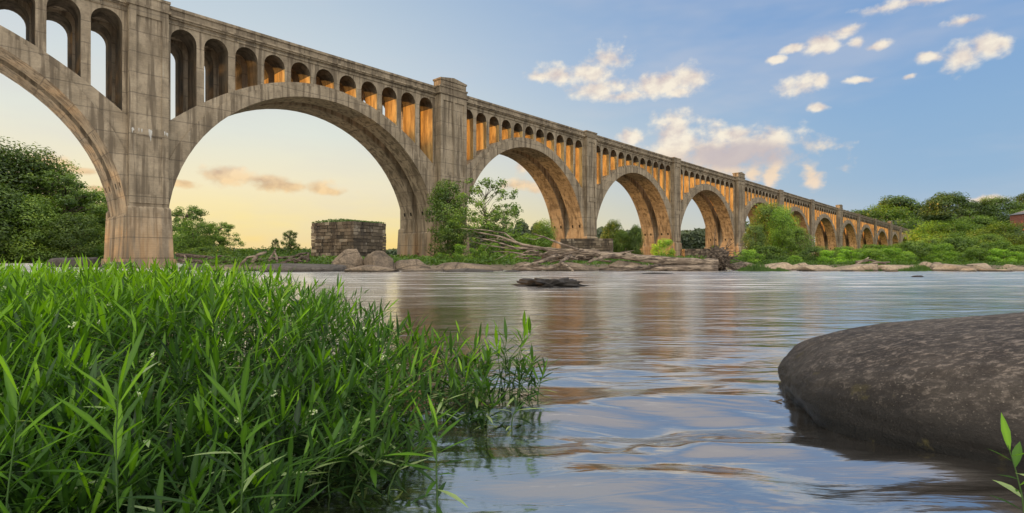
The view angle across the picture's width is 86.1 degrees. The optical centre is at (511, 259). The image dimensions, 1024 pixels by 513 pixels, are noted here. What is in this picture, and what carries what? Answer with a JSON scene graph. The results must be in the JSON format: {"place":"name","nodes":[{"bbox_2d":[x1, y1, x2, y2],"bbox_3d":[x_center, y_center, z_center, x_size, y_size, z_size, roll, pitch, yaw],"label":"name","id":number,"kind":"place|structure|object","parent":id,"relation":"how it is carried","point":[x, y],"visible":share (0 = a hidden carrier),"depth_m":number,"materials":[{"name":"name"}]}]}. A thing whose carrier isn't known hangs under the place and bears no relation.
{"place":"outdoors","nodes":[
{"label":"outdoors","id":0,"kind":"place"},
{"bbox_2d":[0,263,1023,512],"bbox_3d":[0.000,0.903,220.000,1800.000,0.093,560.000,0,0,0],"label":"river water","id":1,"kind":"structure","parent":0,"point":[660,393],"depth_m":3.38,"materials":[{"name":"liquid"}]},
{"bbox_2d":[0,328,91,509],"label":"water weed","id":2,"kind":"object","parent":1,"relation":"on","point":[11,387],"visible":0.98,"depth_m":1.22,"materials":[{"name":"green plant"}]},
{"bbox_2d":[20,320,195,512],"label":"water weed","id":3,"kind":"object","parent":1,"relation":"on","point":[118,426],"visible":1,"depth_m":1.25,"materials":[{"name":"green plant"}]},
{"bbox_2d":[0,253,442,512],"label":"willow weed","id":4,"kind":"object","parent":1,"relation":"on","point":[83,325],"visible":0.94,"depth_m":2.18,"materials":[{"name":"green plant"}]},
{"bbox_2d":[186,349,295,512],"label":"water weed","id":5,"kind":"object","parent":1,"relation":"on","point":[238,407],"visible":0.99,"depth_m":1.36,"materials":[{"name":"green plant"}]},
{"bbox_2d":[282,349,418,500],"bbox_3d":[-0.680,0.675,2.161,0.620,0.607,0.425,0,0,0],"label":"water weed","id":6,"kind":"object","parent":1,"relation":"on","point":[343,465],"visible":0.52,"depth_m":2.19,"materials":[{"name":"green plant"}]},
{"bbox_2d":[311,354,423,462],"bbox_3d":[-0.664,0.714,2.530,0.514,0.593,0.387,0,0,-11],"label":"water weed","id":7,"kind":"object","parent":1,"relation":"on","point":[402,375],"visible":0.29,"depth_m":2.51,"materials":[{"name":"green plant"}]},
{"bbox_2d":[300,395,437,512],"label":"water weed","id":8,"kind":"object","parent":1,"relation":"on","point":[383,447],"visible":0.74,"depth_m":2.09,"materials":[{"name":"green plant"}]},
{"bbox_2d":[344,265,399,271],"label":"rock","id":9,"kind":"object","parent":1,"relation":"on","point":[368,268],"visible":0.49,"depth_m":37.62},
{"bbox_2d":[326,313,426,416],"bbox_3d":[-0.846,0.633,3.311,0.576,0.644,0.520,0,0,-30],"label":"water weed","id":10,"kind":"object","parent":1,"relation":"on","point":[396,343],"visible":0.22,"depth_m":3.30,"materials":[{"name":"green plant"}]},
{"bbox_2d":[308,379,455,484],"bbox_3d":[-0.568,0.766,2.343,0.680,0.451,0.486,0,0,16],"label":"water weed","id":11,"kind":"object","parent":1,"relation":"on","point":[417,424],"visible":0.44,"depth_m":2.33,"materials":[{"name":"green plant"}]},
{"bbox_2d":[331,330,446,430],"bbox_3d":[-0.676,0.697,2.949,0.673,0.650,0.409,0,0,-33],"label":"water weed","id":12,"kind":"object","parent":1,"relation":"on","point":[416,362],"visible":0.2,"depth_m":2.97,"materials":[{"name":"green plant"}]},
{"bbox_2d":[368,318,429,391],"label":"water weed","id":13,"kind":"object","parent":1,"relation":"on","point":[415,365],"visible":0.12,"depth_m":3.51,"materials":[{"name":"green plant"}]},
{"bbox_2d":[382,328,443,401],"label":"water weed","id":14,"kind":"object","parent":1,"relation":"on","point":[427,357],"visible":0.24,"depth_m":3.41,"materials":[{"name":"green plant"}]},
{"bbox_2d":[401,268,444,271],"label":"rock","id":15,"kind":"object","parent":1,"relation":"on","point":[426,270],"visible":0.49,"depth_m":39.25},
{"bbox_2d":[367,353,481,447],"bbox_3d":[-0.493,0.719,2.681,0.443,0.544,0.633,0,0,-32],"label":"water weed","id":16,"kind":"object","parent":1,"relation":"on","point":[423,390],"visible":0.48,"depth_m":2.68,"materials":[{"name":"green plant"}]},
{"bbox_2d":[384,394,472,512],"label":"water weed","id":17,"kind":"object","parent":1,"relation":"on","point":[424,473],"visible":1,"depth_m":1.74,"materials":[{"name":"green plant"}]},
{"bbox_2d":[393,319,490,394],"bbox_3d":[-0.444,0.690,3.634,0.678,0.558,0.434,0,0,-16],"label":"water weed","id":18,"kind":"object","parent":1,"relation":"on","point":[486,333],"visible":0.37,"depth_m":3.71,"materials":[{"name":"green plant"}]},
{"bbox_2d":[398,327,490,398],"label":"water weed","id":19,"kind":"object","parent":1,"relation":"on","point":[436,339],"visible":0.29,"depth_m":3.59,"materials":[{"name":"green plant"}]},
{"bbox_2d":[414,343,507,424],"bbox_3d":[-0.337,0.737,3.145,0.492,0.528,0.534,0,0,-26],"label":"water weed","id":20,"kind":"object","parent":1,"relation":"on","point":[451,382],"visible":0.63,"depth_m":3.06,"materials":[{"name":"green plant"}]},
{"bbox_2d":[433,331,496,410],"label":"water weed","id":21,"kind":"object","parent":1,"relation":"on","point":[451,342],"visible":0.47,"depth_m":3.44,"materials":[{"name":"green plant"}]},
{"bbox_2d":[444,268,492,271],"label":"rock","id":22,"kind":"object","parent":1,"relation":"in","point":[467,270],"visible":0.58,"depth_m":38.00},
{"bbox_2d":[452,337,504,404],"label":"water weed","id":23,"kind":"object","parent":1,"relation":"on","point":[484,370],"visible":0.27,"depth_m":3.59,"materials":[{"name":"green plant"}]},
{"bbox_2d":[436,362,543,429],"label":"water weed","id":24,"kind":"object","parent":1,"relation":"on","point":[480,383],"visible":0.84,"depth_m":2.99,"materials":[{"name":"green plant"}]},
{"bbox_2d":[456,317,529,399],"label":"water weed","id":25,"kind":"object","parent":1,"relation":"on","point":[499,354],"visible":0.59,"depth_m":3.53,"materials":[{"name":"green plant"}]},
{"bbox_2d":[488,309,544,404],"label":"water weed","id":26,"kind":"object","parent":1,"relation":"on","point":[526,325],"visible":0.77,"depth_m":3.47,"materials":[{"name":"green plant"}]},
{"bbox_2d":[501,343,563,406],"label":"water weed","id":27,"kind":"object","parent":1,"relation":"on","point":[532,378],"visible":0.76,"depth_m":3.38,"materials":[{"name":"green plant"}]},
{"bbox_2d":[512,265,555,270],"bbox_3d":[1.604,0.684,40.722,3.278,0.466,0.330,0,0,8],"label":"log","id":28,"kind":"object","parent":1,"relation":"on","point":[538,268],"visible":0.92,"depth_m":40.59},
{"bbox_2d":[512,277,587,286],"bbox_3d":[1.232,0.893,18.507,2.992,0.572,2.294,0,0,0],"label":"rock","id":29,"kind":"object","parent":1,"relation":"on","point":[541,282],"visible":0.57,"depth_m":17.98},
{"bbox_2d":[599,263,660,270],"bbox_3d":[8.891,0.638,41.140,4.804,0.620,0.451,0,0,-7],"label":"log","id":30,"kind":"object","parent":1,"relation":"on","point":[633,269],"visible":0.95,"depth_m":40.98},
{"bbox_2d":[609,265,717,270],"bbox_3d":[11.472,0.701,41.601,8.118,0.539,0.679,0,0,3],"label":"log","id":31,"kind":"object","parent":1,"relation":"on","point":[690,268],"visible":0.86,"depth_m":41.34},
{"bbox_2d":[796,265,840,270],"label":"rock","id":32,"kind":"object","parent":1,"relation":"on","point":[814,268],"visible":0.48,"depth_m":40.77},
{"bbox_2d":[878,265,916,270],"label":"rock","id":33,"kind":"object","parent":1,"relation":"on","point":[884,267],"visible":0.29,"depth_m":41.19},
{"bbox_2d":[778,312,1023,468],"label":"boulder","id":34,"kind":"object","parent":1,"relation":"on","point":[951,386],"visible":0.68,"depth_m":2.82,"materials":[{"name":"stone"}]},
{"bbox_2d":[989,413,1023,512],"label":"water weed","id":35,"kind":"object","parent":1,"relation":"on","point":[1017,454],"visible":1,"depth_m":1.56,"materials":[{"name":"green plant"}]},
{"bbox_2d":[0,250,1023,269],"bbox_3d":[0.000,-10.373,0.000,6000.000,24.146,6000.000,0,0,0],"label":"ground","id":36,"kind":"structure","parent":0,"point":[508,267],"depth_m":48.86,"materials":[{"name":"soil"}]},
{"bbox_2d":[0,183,33,254],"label":"tree","id":37,"kind":"object","parent":36,"relation":"on","point":[5,194],"visible":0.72,"depth_m":117.09,"materials":[{"name":"green plant"}]},
{"bbox_2d":[0,193,69,262],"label":"tree","id":38,"kind":"object","parent":36,"relation":"on","point":[29,208],"visible":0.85,"depth_m":119.46,"materials":[{"name":"green plant"}]},
{"bbox_2d":[0,136,87,242],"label":"tree","id":39,"kind":"object","parent":36,"relation":"on","point":[21,159],"visible":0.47,"depth_m":130.45,"materials":[{"name":"green plant"}]},
{"bbox_2d":[4,158,84,243],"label":"tree","id":40,"kind":"object","parent":36,"relation":"on","point":[63,170],"visible":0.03,"depth_m":140.08,"materials":[{"name":"green plant"}]},
{"bbox_2d":[12,169,106,236],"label":"tree","id":41,"kind":"object","parent":36,"relation":"on","point":[50,180],"visible":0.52,"depth_m":131.57,"materials":[{"name":"green plant"}]},
{"bbox_2d":[39,212,104,258],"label":"tree","id":42,"kind":"object","parent":36,"relation":"on","point":[76,239],"visible":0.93,"depth_m":122.69,"materials":[{"name":"green plant"}]},
{"bbox_2d":[47,257,100,266],"bbox_3d":[-49.600,0.873,61.963,6.490,2.210,3.347,0,0,0],"label":"rock","id":43,"kind":"object","parent":36,"relation":"on","point":[56,261],"visible":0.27,"depth_m":60.60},
{"bbox_2d":[56,186,107,247],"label":"tree","id":44,"kind":"object","parent":36,"relation":"on","point":[101,194],"visible":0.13,"depth_m":139.88,"materials":[{"name":"green plant"}]},
{"bbox_2d":[171,205,220,247],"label":"tree","id":45,"kind":"object","parent":36,"relation":"on","point":[195,211],"visible":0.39,"depth_m":112.07,"materials":[{"name":"green plant"}]},
{"bbox_2d":[172,218,221,263],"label":"tree","id":46,"kind":"object","parent":36,"relation":"on","point":[189,241],"visible":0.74,"depth_m":103.15,"materials":[{"name":"green plant"}]},
{"bbox_2d":[176,253,228,259],"bbox_3d":[-30.987,-0.216,55.033,6.793,0.806,0.411,0,0,17],"label":"log","id":47,"kind":"object","parent":36,"relation":"on","point":[190,255],"visible":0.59,"depth_m":55.31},
{"bbox_2d":[181,246,229,263],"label":"shrub","id":48,"kind":"object","parent":36,"relation":"on","point":[199,248],"visible":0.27,"depth_m":77.08,"materials":[{"name":"green plant"}]},
{"bbox_2d":[205,221,246,250],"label":"tree","id":49,"kind":"object","parent":36,"relation":"on","point":[223,240],"visible":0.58,"depth_m":116.10,"materials":[{"name":"green plant"}]},
{"bbox_2d":[278,230,301,254],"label":"tree","id":50,"kind":"object","parent":36,"relation":"on","point":[291,244],"visible":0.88,"depth_m":77.83,"materials":[{"name":"green plant"}]},
{"bbox_2d":[261,263,346,271],"bbox_3d":[-15.006,1.010,39.556,5.796,1.430,2.635,0,0,0],"label":"rock","id":51,"kind":"object","parent":36,"relation":"on","point":[294,267],"visible":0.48,"depth_m":38.75,"materials":[{"name":"stone"}]},
{"bbox_2d":[332,249,363,268],"bbox_3d":[-12.699,1.299,42.908,2.733,4.206,2.365,0,0,0],"label":"rock","id":52,"kind":"object","parent":36,"relation":"on","point":[349,258],"visible":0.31,"depth_m":42.31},
{"bbox_2d":[311,218,385,263],"bbox_3d":[-17.861,-1.659,60.001,6.498,5.541,4.944,0,0,30],"label":"stone pier ruin","id":53,"kind":"object","parent":36,"relation":"on","point":[334,237],"visible":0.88,"depth_m":58.12,"materials":[{"name":"grey stone"}]},
{"bbox_2d":[364,251,394,268],"bbox_3d":[-10.276,1.240,42.903,2.290,3.766,2.790,0,0,-36],"label":"rock","id":54,"kind":"object","parent":36,"relation":"on","point":[380,258],"visible":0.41,"depth_m":42.19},
{"bbox_2d":[394,259,429,270],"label":"rock","id":55,"kind":"object","parent":36,"relation":"on","point":[401,265],"visible":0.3,"depth_m":43.37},
{"bbox_2d":[422,178,473,257],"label":"tree","id":56,"kind":"object","parent":36,"relation":"on","point":[443,203],"visible":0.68,"depth_m":71.33,"materials":[{"name":"green plant"}]},
{"bbox_2d":[436,214,473,257],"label":"tree","id":57,"kind":"object","parent":36,"relation":"on","point":[453,238],"visible":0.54,"depth_m":67.11,"materials":[{"name":"green plant"}]},
{"bbox_2d":[0,0,913,267],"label":"railway viaduct","id":58,"kind":"object","parent":36,"relation":"on","point":[418,140],"visible":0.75,"depth_m":70.71,"materials":[{"name":"concrete"}]},
{"bbox_2d":[451,244,476,262],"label":"shrub","id":59,"kind":"object","parent":36,"relation":"on","point":[458,248],"visible":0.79,"depth_m":51.70,"materials":[{"name":"green plant"}]},
{"bbox_2d":[436,262,503,270],"bbox_3d":[-3.416,0.910,42.991,5.626,1.337,3.908,0,0,0],"label":"rock","id":60,"kind":"object","parent":36,"relation":"on","point":[451,266],"visible":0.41,"depth_m":42.09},
{"bbox_2d":[440,177,524,252],"bbox_3d":[-2.759,-4.056,62.142,8.093,10.672,9.780,0,0,-42],"label":"tree","id":61,"kind":"object","parent":36,"relation":"on","point":[475,219],"visible":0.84,"depth_m":61.88,"materials":[{"name":"green plant"}]},
{"bbox_2d":[473,242,507,264],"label":"shrub","id":62,"kind":"object","parent":36,"relation":"on","point":[481,249],"visible":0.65,"depth_m":53.43,"materials":[{"name":"green plant"}]},
{"bbox_2d":[479,207,524,263],"bbox_3d":[-0.959,-2.374,60.043,5.105,6.732,6.170,0,0,24],"label":"tree","id":63,"kind":"object","parent":36,"relation":"on","point":[494,218],"visible":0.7,"depth_m":59.38,"materials":[{"name":"green plant"}]},
{"bbox_2d":[1,243,1023,268],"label":"undergrowth","id":64,"kind":"object","parent":36,"relation":"on","point":[426,260],"visible":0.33,"depth_m":50.87,"materials":[{"name":"green plant"}]},
{"bbox_2d":[516,233,553,259],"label":"shrub","id":65,"kind":"object","parent":36,"relation":"on","point":[527,240],"visible":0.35,"depth_m":78.77,"materials":[{"name":"green plant"}]},
{"bbox_2d":[531,218,557,256],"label":"tree","id":66,"kind":"object","parent":36,"relation":"on","point":[549,231],"visible":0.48,"depth_m":96.86,"materials":[{"name":"green plant"}]},
{"bbox_2d":[543,262,598,270],"bbox_3d":[4.468,0.832,42.591,4.965,1.187,2.677,0,0,0],"label":"rock","id":67,"kind":"object","parent":36,"relation":"on","point":[574,267],"visible":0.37,"depth_m":41.46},
{"bbox_2d":[560,238,612,262],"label":"stone pier ruin","id":68,"kind":"object","parent":36,"relation":"on","point":[603,245],"visible":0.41,"depth_m":85.42,"materials":[{"name":"stone"}]},
{"bbox_2d":[461,228,718,271],"bbox_3d":[5.879,-0.768,42.236,19.986,3.435,5.566,0,0,0],"label":"fallen tree","id":69,"kind":"object","parent":36,"relation":"on","point":[572,253],"visible":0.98,"depth_m":43.07,"materials":[{"name":"wood"}]},
{"bbox_2d":[701,228,744,270],"bbox_3d":[16.395,-0.252,42.951,3.526,4.339,3.294,0,0,0],"label":"root mass","id":70,"kind":"object","parent":69,"relation":"attached to","point":[722,256],"visible":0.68,"depth_m":42.56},
{"bbox_2d":[173,215,1023,256],"bbox_3d":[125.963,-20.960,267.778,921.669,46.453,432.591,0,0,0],"label":"distant forest","id":71,"kind":"object","parent":36,"relation":"on","point":[693,239],"visible":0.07,"depth_m":241.81,"materials":[{"name":"plant"}]},
{"bbox_2d":[600,219,622,259],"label":"tree","id":72,"kind":"object","parent":36,"relation":"on","point":[609,230],"visible":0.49,"depth_m":127.04,"materials":[{"name":"green plant"}]},
{"bbox_2d":[612,229,629,251],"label":"tree","id":73,"kind":"object","parent":36,"relation":"on","point":[618,246],"visible":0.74,"depth_m":111.32,"materials":[{"name":"green plant"}]},
{"bbox_2d":[604,260,645,270],"bbox_3d":[8.741,0.879,43.630,3.822,1.596,2.585,0,0,0],"label":"rock","id":74,"kind":"object","parent":36,"relation":"on","point":[619,262],"visible":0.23,"depth_m":43.09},
{"bbox_2d":[627,224,644,254],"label":"tree","id":75,"kind":"object","parent":36,"relation":"on","point":[634,245],"visible":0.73,"depth_m":109.28,"materials":[{"name":"green plant"}]},
{"bbox_2d":[650,238,675,255],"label":"shrub","id":76,"kind":"object","parent":36,"relation":"on","point":[660,245],"visible":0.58,"depth_m":99.33,"materials":[{"name":"green plant"}]},
{"bbox_2d":[680,249,710,257],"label":"stone pier ruin","id":77,"kind":"object","parent":36,"relation":"on","point":[687,252],"visible":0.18,"depth_m":93.71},
{"bbox_2d":[732,248,765,262],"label":"shrub","id":78,"kind":"object","parent":36,"relation":"on","point":[747,253],"visible":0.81,"depth_m":48.47,"materials":[{"name":"green plant"}]},
{"bbox_2d":[739,222,768,256],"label":"tree","id":79,"kind":"object","parent":36,"relation":"on","point":[757,230],"visible":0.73,"depth_m":91.23,"materials":[{"name":"green plant"}]},
{"bbox_2d":[744,244,788,264],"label":"shrub","id":80,"kind":"object","parent":36,"relation":"on","point":[771,249],"visible":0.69,"depth_m":51.55,"materials":[{"name":"green plant"}]},
{"bbox_2d":[745,201,790,256],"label":"tree","id":81,"kind":"object","parent":36,"relation":"on","point":[764,212],"visible":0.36,"depth_m":104.08,"materials":[{"name":"green plant"}]},
{"bbox_2d":[765,262,792,270],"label":"rock","id":82,"kind":"object","parent":36,"relation":"on","point":[785,266],"visible":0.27,"depth_m":42.65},
{"bbox_2d":[765,205,800,256],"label":"tree","id":83,"kind":"object","parent":36,"relation":"on","point":[777,232],"visible":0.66,"depth_m":99.06,"materials":[{"name":"green plant"}]},
{"bbox_2d":[779,226,817,257],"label":"tree","id":84,"kind":"object","parent":36,"relation":"on","point":[793,244],"visible":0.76,"depth_m":95.19,"materials":[{"name":"green plant"}]},
{"bbox_2d":[799,245,838,264],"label":"shrub","id":85,"kind":"object","parent":36,"relation":"on","point":[810,250],"visible":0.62,"depth_m":55.15,"materials":[{"name":"green plant"}]},
{"bbox_2d":[817,250,845,264],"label":"shrub","id":86,"kind":"object","parent":36,"relation":"on","point":[825,253],"visible":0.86,"depth_m":48.59,"materials":[{"name":"green plant"}]},
{"bbox_2d":[836,249,866,263],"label":"shrub","id":87,"kind":"object","parent":36,"relation":"on","point":[847,252],"visible":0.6,"depth_m":49.87,"materials":[{"name":"green plant"}]},
{"bbox_2d":[834,264,877,270],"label":"rock","id":88,"kind":"object","parent":36,"relation":"on","point":[861,267],"visible":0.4,"depth_m":40.64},
{"bbox_2d":[853,248,888,264],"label":"shrub","id":89,"kind":"object","parent":36,"relation":"on","point":[872,254],"visible":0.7,"depth_m":48.92,"materials":[{"name":"green plant"}]},
{"bbox_2d":[863,203,920,235],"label":"tree","id":90,"kind":"object","parent":36,"relation":"on","point":[886,215],"visible":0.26,"depth_m":420.88,"materials":[{"name":"green plant"}]},
{"bbox_2d":[877,247,911,264],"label":"shrub","id":91,"kind":"object","parent":36,"relation":"on","point":[891,250],"visible":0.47,"depth_m":51.06,"materials":[{"name":"green plant"}]},
{"bbox_2d":[869,195,926,225],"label":"tree","id":92,"kind":"object","parent":36,"relation":"on","point":[897,200],"visible":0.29,"depth_m":439.97,"materials":[{"name":"green plant"}]},
{"bbox_2d":[896,252,918,264],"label":"shrub","id":93,"kind":"object","parent":36,"relation":"on","point":[907,255],"visible":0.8,"depth_m":48.69,"materials":[{"name":"green plant"}]},
{"bbox_2d":[887,240,938,261],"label":"shrub","id":94,"kind":"object","parent":36,"relation":"on","point":[912,245],"visible":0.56,"depth_m":54.58,"materials":[{"name":"green plant"}]},
{"bbox_2d":[903,220,960,241],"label":"tree","id":95,"kind":"object","parent":36,"relation":"on","point":[925,232],"visible":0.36,"depth_m":190.78,"materials":[{"name":"green plant"}]},
{"bbox_2d":[921,242,957,263],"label":"shrub","id":96,"kind":"object","parent":36,"relation":"on","point":[947,247],"visible":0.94,"depth_m":49.72,"materials":[{"name":"green plant"}]},
{"bbox_2d":[917,191,979,225],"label":"tree","id":97,"kind":"object","parent":36,"relation":"on","point":[938,210],"visible":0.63,"depth_m":258.99,"materials":[{"name":"green plant"}]},
{"bbox_2d":[931,264,975,270],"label":"rock","id":98,"kind":"object","parent":36,"relation":"on","point":[946,267],"visible":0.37,"depth_m":40.85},
{"bbox_2d":[926,219,981,248],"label":"tree","id":99,"kind":"object","parent":36,"relation":"on","point":[957,226],"visible":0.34,"depth_m":184.42,"materials":[{"name":"green plant"}]},
{"bbox_2d":[931,235,1001,261],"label":"shrub","id":100,"kind":"object","parent":36,"relation":"on","point":[957,241],"visible":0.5,"depth_m":54.92,"materials":[{"name":"green plant"}]},
{"bbox_2d":[955,247,992,262],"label":"shrub","id":101,"kind":"object","parent":36,"relation":"on","point":[978,253],"visible":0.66,"depth_m":52.13,"materials":[{"name":"green plant"}]},
{"bbox_2d":[952,215,1009,236],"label":"tree","id":102,"kind":"object","parent":36,"relation":"on","point":[983,221],"visible":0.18,"depth_m":198.44,"materials":[{"name":"green plant"}]},
{"bbox_2d":[954,200,1009,223],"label":"tree","id":103,"kind":"object","parent":36,"relation":"on","point":[982,210],"visible":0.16,"depth_m":264.08,"materials":[{"name":"green plant"}]},
{"bbox_2d":[965,240,1011,263],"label":"shrub","id":104,"kind":"object","parent":36,"relation":"on","point":[999,244],"visible":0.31,"depth_m":54.99,"materials":[{"name":"green plant"}]},
{"bbox_2d":[973,233,1010,247],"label":"tree","id":105,"kind":"object","parent":36,"relation":"on","point":[988,238],"visible":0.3,"depth_m":138.64,"materials":[{"name":"green plant"}]},
{"bbox_2d":[965,220,1023,245],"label":"tree","id":106,"kind":"object","parent":36,"relation":"on","point":[1000,228],"visible":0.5,"depth_m":159.44,"materials":[{"name":"green plant"}]},
{"bbox_2d":[978,195,1023,223],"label":"tree","id":107,"kind":"object","parent":36,"relation":"on","point":[995,202],"visible":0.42,"depth_m":264.09,"materials":[{"name":"green plant"}]},
{"bbox_2d":[985,248,1023,264],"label":"shrub","id":108,"kind":"object","parent":36,"relation":"on","point":[997,251],"visible":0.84,"depth_m":49.91,"materials":[{"name":"green plant"}]},
{"bbox_2d":[992,244,1023,260],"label":"shrub","id":109,"kind":"object","parent":36,"relation":"on","point":[1015,248],"visible":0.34,"depth_m":54.57,"materials":[{"name":"green plant"}]},
{"bbox_2d":[1008,211,1023,230],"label":"brick house","id":110,"kind":"structure","parent":36,"relation":"on","point":[1018,217],"depth_m":215.66,"materials":[{"name":"brick"}]},
{"bbox_2d":[0,0,1023,253],"label":"sky","id":111,"kind":"structure","parent":0,"point":[852,104],"materials":[{"name":"blue"}]},
{"bbox_2d":[735,263,1006,270],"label":"shoreline rocks","id":112,"kind":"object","parent":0,"point":[757,267],"depth_m":40.53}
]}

